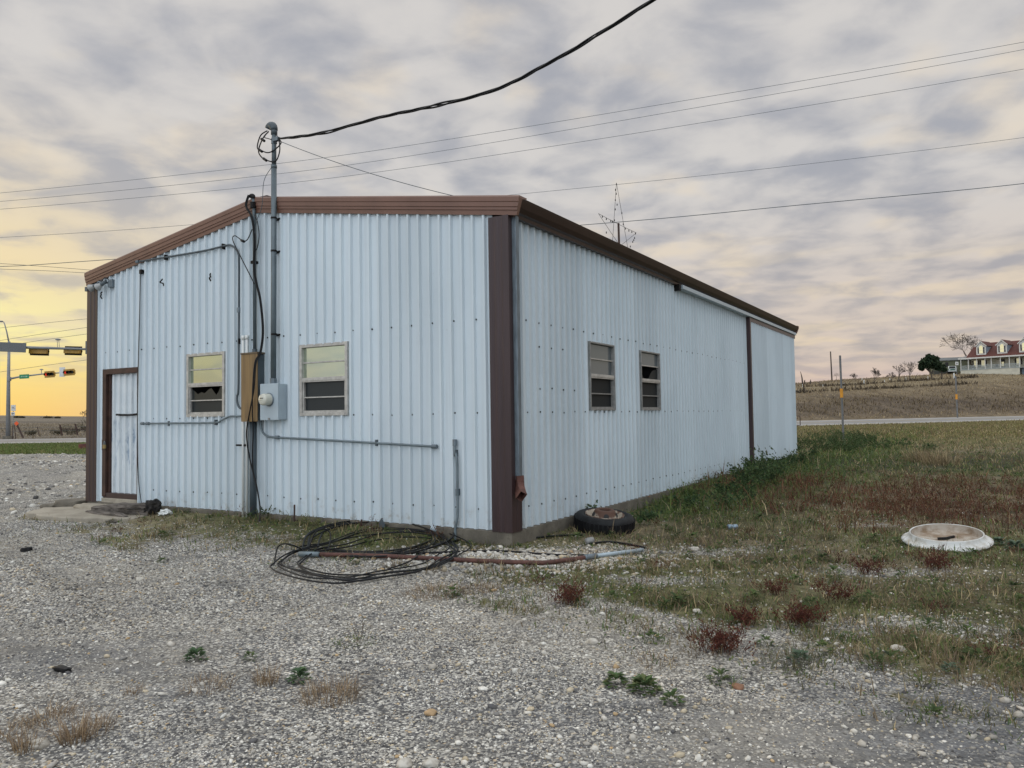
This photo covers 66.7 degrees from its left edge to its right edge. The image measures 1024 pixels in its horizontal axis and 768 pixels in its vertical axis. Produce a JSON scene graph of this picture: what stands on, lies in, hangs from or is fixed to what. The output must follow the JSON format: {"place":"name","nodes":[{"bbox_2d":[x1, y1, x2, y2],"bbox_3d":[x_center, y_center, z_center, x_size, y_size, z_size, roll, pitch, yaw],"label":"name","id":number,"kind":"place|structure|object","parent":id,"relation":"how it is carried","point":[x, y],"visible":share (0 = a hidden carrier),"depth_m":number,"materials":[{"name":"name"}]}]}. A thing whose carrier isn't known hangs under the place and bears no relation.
{"place":"outdoors","nodes":[
{"label":"outdoors","id":0,"kind":"place"},
{"bbox_2d":[0,373,1023,767],"bbox_3d":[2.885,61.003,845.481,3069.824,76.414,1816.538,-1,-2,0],"label":"ground","id":1,"kind":"structure","parent":0,"point":[212,645],"depth_m":4.66,"materials":[{"name":"gravel"}]},
{"bbox_2d":[0,712,51,742],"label":"grass tuft","id":2,"kind":"object","parent":1,"relation":"on","point":[9,727],"visible":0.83,"depth_m":3.60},
{"bbox_2d":[0,718,58,754],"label":"grass tuft","id":3,"kind":"object","parent":1,"relation":"on","point":[24,746],"visible":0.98,"depth_m":3.39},
{"bbox_2d":[0,321,75,438],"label":"traffic signal","id":4,"kind":"object","parent":1,"relation":"on","point":[63,372],"visible":0.96,"depth_m":75.76,"materials":[{"name":"metal"}]},
{"bbox_2d":[30,737,49,749],"bbox_3d":[-2.077,1.585,3.423,0.084,0.047,0.078,-2,-2,22],"label":"rock","id":5,"kind":"object","parent":1,"relation":"on","point":[45,743],"visible":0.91,"depth_m":3.40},
{"bbox_2d":[0,453,85,518],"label":"lot stones","id":6,"kind":"object","parent":1,"relation":"on","point":[42,484],"visible":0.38,"depth_m":18.24,"materials":[{"name":"gravel"}]},
{"bbox_2d":[0,338,86,355],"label":"traffic signal","id":7,"kind":"object","parent":1,"relation":"on","point":[33,350],"visible":0.98,"depth_m":50.08,"materials":[{"name":"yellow metal"}]},
{"bbox_2d":[1,424,85,434],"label":"wire fence","id":8,"kind":"object","parent":1,"relation":"on","point":[60,430],"visible":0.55,"depth_m":85.87,"materials":[{"name":"metal"}]},
{"bbox_2d":[9,693,87,728],"bbox_3d":[-2.197,1.556,3.705,0.361,0.107,0.366,1,-3,-31],"label":"grass tuft","id":9,"kind":"object","parent":1,"relation":"on","point":[49,712],"visible":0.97,"depth_m":3.73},
{"bbox_2d":[54,665,71,672],"bbox_3d":[-2.548,1.615,4.407,0.141,0.033,0.042,-2,-3,31],"label":"rubber scrap","id":10,"kind":"object","parent":1,"relation":"on","point":[61,668],"visible":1,"depth_m":4.39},
{"bbox_2d":[54,498,86,506],"bbox_3d":[-7.107,1.966,12.662,0.676,0.185,0.401,-2,-3,31],"label":"concrete lump","id":11,"kind":"object","parent":1,"relation":"on","point":[72,502],"visible":0.45,"depth_m":12.52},
{"bbox_2d":[28,702,113,746],"bbox_3d":[-1.966,1.524,3.484,0.407,0.150,0.322,0,-3,-26],"label":"grass tuft","id":12,"kind":"object","parent":1,"relation":"on","point":[67,737],"visible":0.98,"depth_m":3.47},
{"bbox_2d":[49,703,123,739],"bbox_3d":[-1.903,1.543,3.571,0.340,0.116,0.373,-2,-2,23],"label":"grass tuft","id":13,"kind":"object","parent":1,"relation":"on","point":[101,722],"visible":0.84,"depth_m":3.58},
{"bbox_2d":[26,506,157,522],"bbox_3d":[-6.348,1.971,11.569,2.634,0.125,1.023,-2,-3,31],"label":"concrete stoop","id":14,"kind":"object","parent":1,"relation":"on","point":[72,514],"visible":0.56,"depth_m":11.23,"materials":[{"name":"concrete"}]},
{"bbox_2d":[85,510,128,516],"bbox_3d":[-5.878,1.907,11.289,1.172,0.104,0.154,-3,-3,36],"label":"timber","id":15,"kind":"object","parent":14,"relation":"on","point":[105,513],"visible":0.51,"depth_m":11.26,"materials":[{"name":"grey wood"}]},
{"bbox_2d":[91,503,150,514],"bbox_3d":[-5.696,1.860,11.442,1.275,0.164,0.300,-2,-3,30],"label":"timber","id":16,"kind":"object","parent":14,"relation":"on","point":[131,511],"visible":0.57,"depth_m":11.33,"materials":[{"name":"grey wood"}]},
{"bbox_2d":[107,502,144,508],"bbox_3d":[-5.483,1.741,11.168,0.716,0.098,0.156,-1,-2,11],"label":"board","id":17,"kind":"object","parent":16,"relation":"on","point":[129,505],"visible":0.96,"depth_m":11.13,"materials":[{"name":"grey wood"}]},
{"bbox_2d":[144,499,161,514],"bbox_3d":[-5.157,1.762,11.156,0.218,0.234,0.258,-3,-3,38],"label":"charred log","id":18,"kind":"object","parent":14,"relation":"on","point":[153,506],"visible":0.98,"depth_m":11.09,"materials":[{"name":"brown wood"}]},
{"bbox_2d":[75,503,113,508],"bbox_3d":[-6.292,1.927,11.982,1.329,0.138,0.247,-2,-3,31],"label":"concrete step","id":19,"kind":"object","parent":1,"relation":"on","point":[84,505],"visible":0.23,"depth_m":12.09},
{"bbox_2d":[183,646,207,660],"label":"leafy weed","id":20,"kind":"object","parent":1,"relation":"on","point":[193,650],"visible":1,"depth_m":4.58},
{"bbox_2d":[175,670,237,696],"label":"grass tuft","id":21,"kind":"object","parent":1,"relation":"on","point":[215,678],"visible":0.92,"depth_m":4.11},
{"bbox_2d":[249,658,288,686],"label":"grass tuft","id":22,"kind":"object","parent":1,"relation":"on","point":[268,678],"visible":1,"depth_m":4.20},
{"bbox_2d":[285,666,310,684],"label":"leafy weed","id":23,"kind":"object","parent":1,"relation":"on","point":[301,670],"visible":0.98,"depth_m":4.26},
{"bbox_2d":[282,669,372,708],"bbox_3d":[-0.918,1.553,3.986,0.521,0.129,0.471,1,-3,-37],"label":"grass tuft","id":24,"kind":"object","parent":1,"relation":"on","point":[304,693],"visible":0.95,"depth_m":4.01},
{"bbox_2d":[327,604,380,649],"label":"bare weed","id":25,"kind":"object","parent":1,"relation":"on","point":[339,643],"visible":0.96,"depth_m":4.89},
{"bbox_2d":[269,520,471,583],"bbox_3d":[-1.601,1.684,8.813,2.166,0.188,4.427,0,-2,-17],"label":"cable coil","id":26,"kind":"object","parent":1,"relation":"on","point":[348,578],"visible":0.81,"depth_m":7.94,"materials":[{"name":"black rubber"}]},
{"bbox_2d":[396,758,411,767],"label":"rock","id":27,"kind":"object","parent":1,"relation":"on","point":[404,763],"visible":1,"depth_m":3.17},
{"bbox_2d":[422,757,438,767],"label":"rock","id":28,"kind":"object","parent":1,"relation":"on","point":[430,762],"visible":0.98,"depth_m":3.18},
{"bbox_2d":[397,579,473,601],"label":"grass tuft","id":29,"kind":"object","parent":1,"relation":"on","point":[433,590],"visible":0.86,"depth_m":6.28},
{"bbox_2d":[84,195,800,546],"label":"metal building","id":30,"kind":"structure","parent":1,"relation":"on","point":[550,371],"depth_m":10.17,"materials":[{"name":"paint"}]},
{"bbox_2d":[85,277,114,291],"bbox_3d":[-6.603,-1.568,12.351,0.760,0.218,0.223,-2,-3,31],"label":"floodlight","id":31,"kind":"object","parent":30,"relation":"attached to","point":[98,286],"visible":1,"depth_m":12.22,"materials":[{"name":"metal"}]},
{"bbox_2d":[101,367,137,502],"bbox_3d":[-6.048,0.810,12.128,0.905,2.108,0.170,-2,-3,31],"label":"door","id":32,"kind":"structure","parent":30,"relation":"in","point":[119,386],"depth_m":12.15,"materials":[{"name":"white metal"}]},
{"bbox_2d":[137,269,143,501],"bbox_3d":[-5.529,0.076,11.560,0.094,3.666,0.620,0,-3,-24],"label":"cable","id":33,"kind":"object","parent":30,"relation":"attached to","point":[141,271],"depth_m":11.82,"materials":[{"name":"black rubber"}]},
{"bbox_2d":[135,244,240,408],"bbox_3d":[-4.688,-0.766,11.263,2.439,2.357,0.062,-2,-3,31],"label":"conduit","id":34,"kind":"object","parent":30,"relation":"attached to","point":[222,246],"visible":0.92,"depth_m":10.71,"materials":[{"name":"grey plastic"}]},
{"bbox_2d":[140,415,240,425],"bbox_3d":[-4.595,0.530,11.169,2.340,0.144,0.060,-2,-3,31],"label":"conduit","id":35,"kind":"object","parent":30,"relation":"attached to","point":[215,422],"visible":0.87,"depth_m":11.16,"materials":[{"name":"grey plastic"}]},
{"bbox_2d":[186,351,225,416],"bbox_3d":[-4.230,0.017,11.278,0.814,0.912,0.538,-2,-3,31],"label":"window","id":36,"kind":"structure","parent":30,"relation":"in","point":[205,373],"depth_m":11.11,"materials":[{"name":"metal"}]},
{"bbox_2d":[241,335,244,516],"bbox_3d":[-3.657,0.637,10.585,0.050,2.600,0.048,-2,-3,31],"label":"pvc pipe","id":37,"kind":"object","parent":30,"relation":"attached to","point":[243,442],"visible":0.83,"depth_m":10.56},
{"bbox_2d":[245,335,248,516],"bbox_3d":[-3.593,0.635,10.547,0.050,2.600,0.048,-2,-3,31],"label":"pvc pipe","id":38,"kind":"object","parent":30,"relation":"attached to","point":[246,337],"visible":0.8,"depth_m":10.51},
{"bbox_2d":[240,352,264,421],"bbox_3d":[-3.472,0.042,10.459,0.325,0.925,0.170,-2,-3,31],"label":"wooden board","id":39,"kind":"object","parent":30,"relation":"attached to","point":[247,361],"visible":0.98,"depth_m":10.39,"materials":[{"name":"brown wood"}]},
{"bbox_2d":[249,422,256,517],"bbox_3d":[-3.477,1.220,10.448,0.094,1.460,0.094,-2,-3,31],"label":"riser pipe","id":40,"kind":"object","parent":30,"relation":"attached to","point":[252,496],"visible":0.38,"depth_m":10.42,"materials":[{"name":"grey plastic"}]},
{"bbox_2d":[249,194,257,351],"bbox_3d":[-3.512,-1.496,10.558,0.142,2.196,0.125,-2,-3,31],"label":"mast","id":41,"kind":"object","parent":30,"relation":"attached to","point":[253,208],"visible":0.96,"depth_m":10.51,"materials":[{"name":"metal"}]},
{"bbox_2d":[232,195,263,521],"bbox_3d":[-3.354,-0.363,10.138,0.318,4.452,1.370,0,-3,-30],"label":"phone cable","id":42,"kind":"object","parent":41,"relation":"attached to","point":[259,296],"visible":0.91,"depth_m":10.39,"materials":[{"name":"black rubber"}]},
{"bbox_2d":[257,122,281,383],"bbox_3d":[-3.179,-1.754,10.343,0.453,3.506,0.168,-2,-3,31],"label":"service mast","id":43,"kind":"object","parent":30,"relation":"attached to","point":[273,128],"visible":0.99,"depth_m":10.29,"materials":[{"name":"metal"}]},
{"bbox_2d":[282,142,448,194],"bbox_3d":[-1.854,-2.690,9.641,2.752,1.147,0.008,-2,-3,27],"label":"stay wire","id":44,"kind":"object","parent":43,"relation":"attached to","point":[367,172],"visible":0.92,"depth_m":9.59,"materials":[{"name":"grey metal"}]},
{"bbox_2d":[278,0,655,138],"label":"service cable","id":45,"kind":"object","parent":43,"relation":"attached to","point":[584,42],"visible":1,"depth_m":8.22,"materials":[{"name":"black rubber"}]},
{"bbox_2d":[258,383,286,419],"bbox_3d":[-3.176,0.235,10.204,0.338,0.480,0.289,-2,-3,31],"label":"electric meter","id":46,"kind":"object","parent":30,"relation":"attached to","point":[272,399],"visible":1,"depth_m":10.16,"materials":[{"name":"grey metal"}]},
{"bbox_2d":[299,341,348,415],"bbox_3d":[-2.272,-0.052,10.117,0.829,0.924,0.538,-2,-3,31],"label":"window","id":47,"kind":"structure","parent":30,"relation":"in","point":[323,368],"depth_m":9.93,"materials":[{"name":"glass"}]},
{"bbox_2d":[259,420,437,448],"bbox_3d":[-2.120,0.611,9.696,2.930,0.363,0.062,-2,-3,31],"label":"conduit","id":48,"kind":"object","parent":30,"relation":"attached to","point":[432,446],"visible":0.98,"depth_m":9.60,"materials":[{"name":"grey plastic"}]},
{"bbox_2d":[452,439,459,539],"bbox_3d":[-0.630,1.200,8.791,0.070,1.145,0.063,-2,-3,31],"label":"conduit","id":49,"kind":"object","parent":30,"relation":"attached to","point":[454,441],"visible":0.94,"depth_m":8.77,"materials":[{"name":"grey plastic"}]},
{"bbox_2d":[588,341,615,410],"bbox_3d":[1.020,-0.090,10.754,0.538,0.920,0.817,-2,-3,31],"label":"window","id":50,"kind":"structure","parent":30,"relation":"in","point":[601,356],"depth_m":10.67,"materials":[{"name":"glass"}]},
{"bbox_2d":[598,183,635,247],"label":"transmission tower","id":51,"kind":"structure","parent":30,"relation":"on","point":[618,225],"depth_m":17.03,"materials":[{"name":"black metal"}]},
{"bbox_2d":[639,350,660,409],"bbox_3d":[1.962,-0.038,12.339,0.538,0.920,0.837,-2,-3,31],"label":"window","id":52,"kind":"structure","parent":30,"relation":"in","point":[649,362],"depth_m":12.33,"materials":[{"name":"metal"}]},
{"bbox_2d":[746,317,800,462],"bbox_3d":[6.682,0.266,19.640,0.151,3.430,5.271,-2,-3,31],"label":"sliding door","id":53,"kind":"structure","parent":30,"relation":"in","point":[770,349],"depth_m":19.07,"materials":[{"name":"paint"}]},
{"bbox_2d":[298,548,643,564],"bbox_3d":[-0.404,1.691,7.590,3.502,0.076,0.745,-1,-2,0],"label":"rusty pipe","id":54,"kind":"object","parent":1,"relation":"on","point":[477,560],"visible":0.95,"depth_m":7.62,"materials":[{"name":"metal"}]},
{"bbox_2d":[186,539,762,591],"bbox_3d":[0.307,1.705,7.546,6.412,0.091,2.550,-1,-2,0],"label":"crushed stone","id":55,"kind":"object","parent":1,"relation":"on","point":[498,555],"visible":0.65,"depth_m":7.54,"materials":[{"name":"gravel"}]},
{"bbox_2d":[336,550,612,555],"bbox_3d":[-0.544,1.736,7.975,3.222,0.040,0.261,-1,-2,5],"label":"ground cable","id":56,"kind":"object","parent":55,"relation":"on","point":[438,552],"visible":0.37,"depth_m":7.97,"materials":[{"name":"black rubber"}]},
{"bbox_2d":[456,581,502,594],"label":"grass tuft","id":57,"kind":"object","parent":1,"relation":"on","point":[487,588],"visible":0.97,"depth_m":6.33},
{"bbox_2d":[412,534,582,548],"bbox_3d":[-0.204,1.748,8.803,2.076,0.049,0.398,0,-3,-24],"label":"ground cable","id":58,"kind":"object","parent":1,"relation":"on","point":[536,538],"visible":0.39,"depth_m":8.89,"materials":[{"name":"black rubber"}]},
{"bbox_2d":[0,372,1023,438],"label":"pasture grass","id":59,"kind":"structure","parent":1,"relation":"on","point":[940,383],"depth_m":133.83,"materials":[{"name":"plant"}]},
{"bbox_2d":[0,419,1023,454],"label":"verge grass","id":60,"kind":"structure","parent":1,"relation":"on","point":[46,448],"depth_m":52.14,"materials":[{"name":"plant"}]},
{"bbox_2d":[25,444,1023,736],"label":"leafy weeds","id":61,"kind":"object","parent":1,"relation":"on","point":[815,464],"visible":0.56,"depth_m":9.35,"materials":[{"name":"plant"}]},
{"bbox_2d":[71,451,1023,726],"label":"weed clumps","id":62,"kind":"object","parent":1,"relation":"on","point":[971,647],"visible":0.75,"depth_m":6.29,"materials":[{"name":"plant"}]},
{"bbox_2d":[533,573,592,606],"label":"red weed","id":63,"kind":"object","parent":1,"relation":"on","point":[573,592],"visible":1,"depth_m":5.79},
{"bbox_2d":[573,507,634,534],"bbox_3d":[1.123,1.660,9.470,0.743,0.274,0.743,2,5,-11],"label":"tire","id":64,"kind":"object","parent":1,"relation":"on","point":[598,519],"visible":0.9,"depth_m":9.25,"materials":[{"name":"rubber"}]},
{"bbox_2d":[603,671,628,687],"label":"leafy weed","id":65,"kind":"object","parent":1,"relation":"on","point":[616,675],"visible":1,"depth_m":4.08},
{"bbox_2d":[589,541,645,547],"bbox_3d":[1.162,1.734,8.425,0.623,0.034,0.208,-2,-3,24],"label":"ground cable","id":66,"kind":"object","parent":1,"relation":"on","point":[598,542],"visible":0.91,"depth_m":8.49,"materials":[{"name":"black rubber"}]},
{"bbox_2d":[624,673,664,695],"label":"leafy weed","id":67,"kind":"object","parent":1,"relation":"on","point":[642,679],"visible":1,"depth_m":3.95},
{"bbox_2d":[631,505,663,524],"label":"tall weed","id":68,"kind":"object","parent":1,"relation":"on","point":[641,516],"visible":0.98,"depth_m":9.76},
{"bbox_2d":[659,688,685,705],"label":"leafy weed","id":69,"kind":"object","parent":1,"relation":"on","point":[673,692],"visible":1,"depth_m":3.78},
{"bbox_2d":[669,490,702,506],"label":"tall weed","id":70,"kind":"object","parent":1,"relation":"on","point":[689,500],"visible":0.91,"depth_m":11.49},
{"bbox_2d":[712,478,736,496],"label":"tall weed","id":71,"kind":"object","parent":1,"relation":"on","point":[718,486],"visible":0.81,"depth_m":12.35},
{"bbox_2d":[685,619,771,659],"bbox_3d":[1.275,1.524,4.641,0.546,0.178,0.507,-1,-2,7],"label":"red weed","id":72,"kind":"object","parent":1,"relation":"on","point":[719,638],"visible":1,"depth_m":4.64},
{"bbox_2d":[725,596,763,625],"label":"red weed","id":73,"kind":"object","parent":1,"relation":"on","point":[748,616],"visible":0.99,"depth_m":5.23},
{"bbox_2d":[733,463,763,485],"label":"tall weed","id":74,"kind":"object","parent":1,"relation":"on","point":[752,476],"visible":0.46,"depth_m":13.25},
{"bbox_2d":[732,463,768,485],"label":"tall weed","id":75,"kind":"object","parent":1,"relation":"on","point":[755,469],"visible":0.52,"depth_m":13.37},
{"bbox_2d":[727,462,791,483],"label":"tall weed","id":76,"kind":"object","parent":1,"relation":"on","point":[767,470],"visible":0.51,"depth_m":13.87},
{"bbox_2d":[748,575,791,594],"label":"red weed","id":77,"kind":"object","parent":1,"relation":"on","point":[769,583],"visible":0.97,"depth_m":6.07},
{"bbox_2d":[750,446,805,468],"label":"tall weed","id":78,"kind":"object","parent":1,"relation":"on","point":[794,457],"visible":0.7,"depth_m":16.39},
{"bbox_2d":[756,639,837,670],"bbox_3d":[1.593,1.528,4.415,0.529,0.130,0.505,-1,-2,0],"label":"grass tuft","id":79,"kind":"object","parent":1,"relation":"on","point":[789,655],"visible":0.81,"depth_m":4.44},
{"bbox_2d":[785,648,812,662],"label":"leafy weed","id":80,"kind":"object","parent":1,"relation":"on","point":[799,653],"visible":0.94,"depth_m":4.42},
{"bbox_2d":[771,594,831,627],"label":"red weed","id":81,"kind":"object","parent":1,"relation":"on","point":[804,615],"visible":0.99,"depth_m":5.17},
{"bbox_2d":[791,444,820,464],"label":"tall weed","id":82,"kind":"object","parent":1,"relation":"on","point":[802,456],"visible":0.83,"depth_m":19.03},
{"bbox_2d":[797,441,829,455],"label":"tall weed","id":83,"kind":"object","parent":1,"relation":"on","point":[814,450],"visible":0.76,"depth_m":23.22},
{"bbox_2d":[815,437,837,452],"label":"tall weed","id":84,"kind":"object","parent":1,"relation":"on","point":[826,447],"visible":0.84,"depth_m":26.39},
{"bbox_2d":[804,574,862,602],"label":"red weed","id":85,"kind":"object","parent":1,"relation":"on","point":[845,593],"visible":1,"depth_m":5.79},
{"bbox_2d":[839,355,843,438],"bbox_3d":[12.716,0.720,29.988,0.117,3.646,0.113,-1,-2,0],"label":"marker post","id":86,"kind":"object","parent":1,"relation":"on","point":[841,391],"visible":0.84,"depth_m":29.96,"materials":[{"name":"wood"}]},
{"bbox_2d":[834,438,865,455],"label":"tall weed","id":87,"kind":"object","parent":1,"relation":"on","point":[849,445],"visible":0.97,"depth_m":24.34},
{"bbox_2d":[841,434,866,451],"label":"tall weed","id":88,"kind":"object","parent":1,"relation":"on","point":[855,443],"visible":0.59,"depth_m":26.29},
{"bbox_2d":[697,468,1023,529],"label":"red weed patch","id":89,"kind":"object","parent":1,"relation":"on","point":[893,503],"visible":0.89,"depth_m":11.17,"materials":[{"name":"plant"}]},
{"bbox_2d":[848,550,901,574],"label":"red weed","id":90,"kind":"object","parent":1,"relation":"on","point":[867,568],"visible":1,"depth_m":6.73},
{"bbox_2d":[868,435,893,449],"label":"tall weed","id":91,"kind":"object","parent":1,"relation":"on","point":[883,445],"visible":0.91,"depth_m":27.68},
{"bbox_2d":[869,623,964,652],"bbox_3d":[2.443,1.512,4.662,0.589,0.129,0.621,-1,-2,0],"label":"grass tuft","id":92,"kind":"object","parent":1,"relation":"on","point":[918,638],"visible":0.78,"depth_m":4.66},
{"bbox_2d":[894,443,949,463],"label":"grass clump","id":93,"kind":"object","parent":1,"relation":"on","point":[917,458],"visible":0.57,"depth_m":20.79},
{"bbox_2d":[917,353,946,378],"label":"leafy tree","id":94,"kind":"object","parent":1,"relation":"on","point":[928,362],"visible":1,"depth_m":163.55,"materials":[{"name":"green plant"}]},
{"bbox_2d":[904,544,960,574],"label":"red weed","id":95,"kind":"object","parent":1,"relation":"on","point":[933,561],"visible":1,"depth_m":6.87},
{"bbox_2d":[916,449,964,465],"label":"grass clump","id":96,"kind":"object","parent":1,"relation":"on","point":[945,461],"visible":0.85,"depth_m":19.66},
{"bbox_2d":[901,524,993,551],"bbox_3d":[4.558,1.598,8.167,0.852,0.087,0.852,-5,4,0],"label":"manhole cover","id":97,"kind":"object","parent":1,"relation":"on","point":[928,535],"visible":0.98,"depth_m":8.17,"materials":[{"name":"concrete"}]},
{"bbox_2d":[929,357,971,374],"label":"house","id":98,"kind":"structure","parent":1,"relation":"on","point":[949,361],"depth_m":191.37,"materials":[{"name":"white"}]},
{"bbox_2d":[940,661,960,672],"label":"leafy weed","id":99,"kind":"object","parent":1,"relation":"on","point":[947,667],"visible":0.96,"depth_m":4.21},
{"bbox_2d":[940,332,981,368],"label":"bare tree","id":100,"kind":"object","parent":1,"relation":"on","point":[970,343],"visible":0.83,"depth_m":188.16,"materials":[{"name":"brown plant"}]},
{"bbox_2d":[919,645,1021,686],"bbox_3d":[2.449,1.501,4.164,0.657,0.129,0.632,-1,-2,0],"label":"grass tuft","id":101,"kind":"object","parent":1,"relation":"on","point":[957,673],"visible":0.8,"depth_m":4.19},
{"bbox_2d":[958,337,1023,374],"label":"farmhouse","id":102,"kind":"object","parent":1,"relation":"on","point":[1007,356],"visible":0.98,"depth_m":178.42,"materials":[{"name":"white"}]},
{"bbox_2d":[1004,539,1023,548],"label":"leafy weed","id":103,"kind":"object","parent":1,"relation":"on","point":[1013,542],"visible":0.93,"depth_m":7.74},
{"bbox_2d":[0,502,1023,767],"bbox_3d":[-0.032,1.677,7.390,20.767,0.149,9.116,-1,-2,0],"label":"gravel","id":104,"kind":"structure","parent":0,"point":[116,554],"depth_m":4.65,"materials":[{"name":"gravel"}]},
{"bbox_2d":[0,416,1023,443],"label":"road","id":105,"kind":"structure","parent":0,"point":[819,422],"depth_m":87.01,"materials":[{"name":"asphalt"}]},
{"bbox_2d":[0,49,1023,201],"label":"power line","id":106,"kind":"object","parent":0,"point":[529,136],"visible":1,"depth_m":57.34,"materials":[{"name":"grey plastic"}]},
{"bbox_2d":[0,183,1023,266],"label":"power line","id":107,"kind":"object","parent":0,"point":[659,218],"visible":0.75,"depth_m":52.94,"materials":[{"name":"grey plastic"}]},
{"bbox_2d":[0,137,1023,237],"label":"power line","id":108,"kind":"object","parent":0,"point":[588,187],"visible":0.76,"depth_m":65.36,"materials":[{"name":"grey plastic"}]},
{"bbox_2d":[0,0,1023,415],"label":"sky","id":109,"kind":"structure","parent":0,"point":[92,92],"materials":[{"name":"grey"}]},
{"bbox_2d":[3,42,1021,192],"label":"power line","id":110,"kind":"object","parent":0,"point":[522,127],"visible":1,"depth_m":57.53,"materials":[{"name":"grey plastic"}]},
{"bbox_2d":[7,69,1021,208],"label":"power line","id":111,"kind":"object","parent":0,"point":[524,150],"visible":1,"depth_m":57.38,"materials":[{"name":"grey plastic"}]},
{"bbox_2d":[6,424,1023,749],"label":"grass","id":112,"kind":"structure","parent":0,"point":[834,490],"depth_m":8.59,"materials":[{"name":"plant"}]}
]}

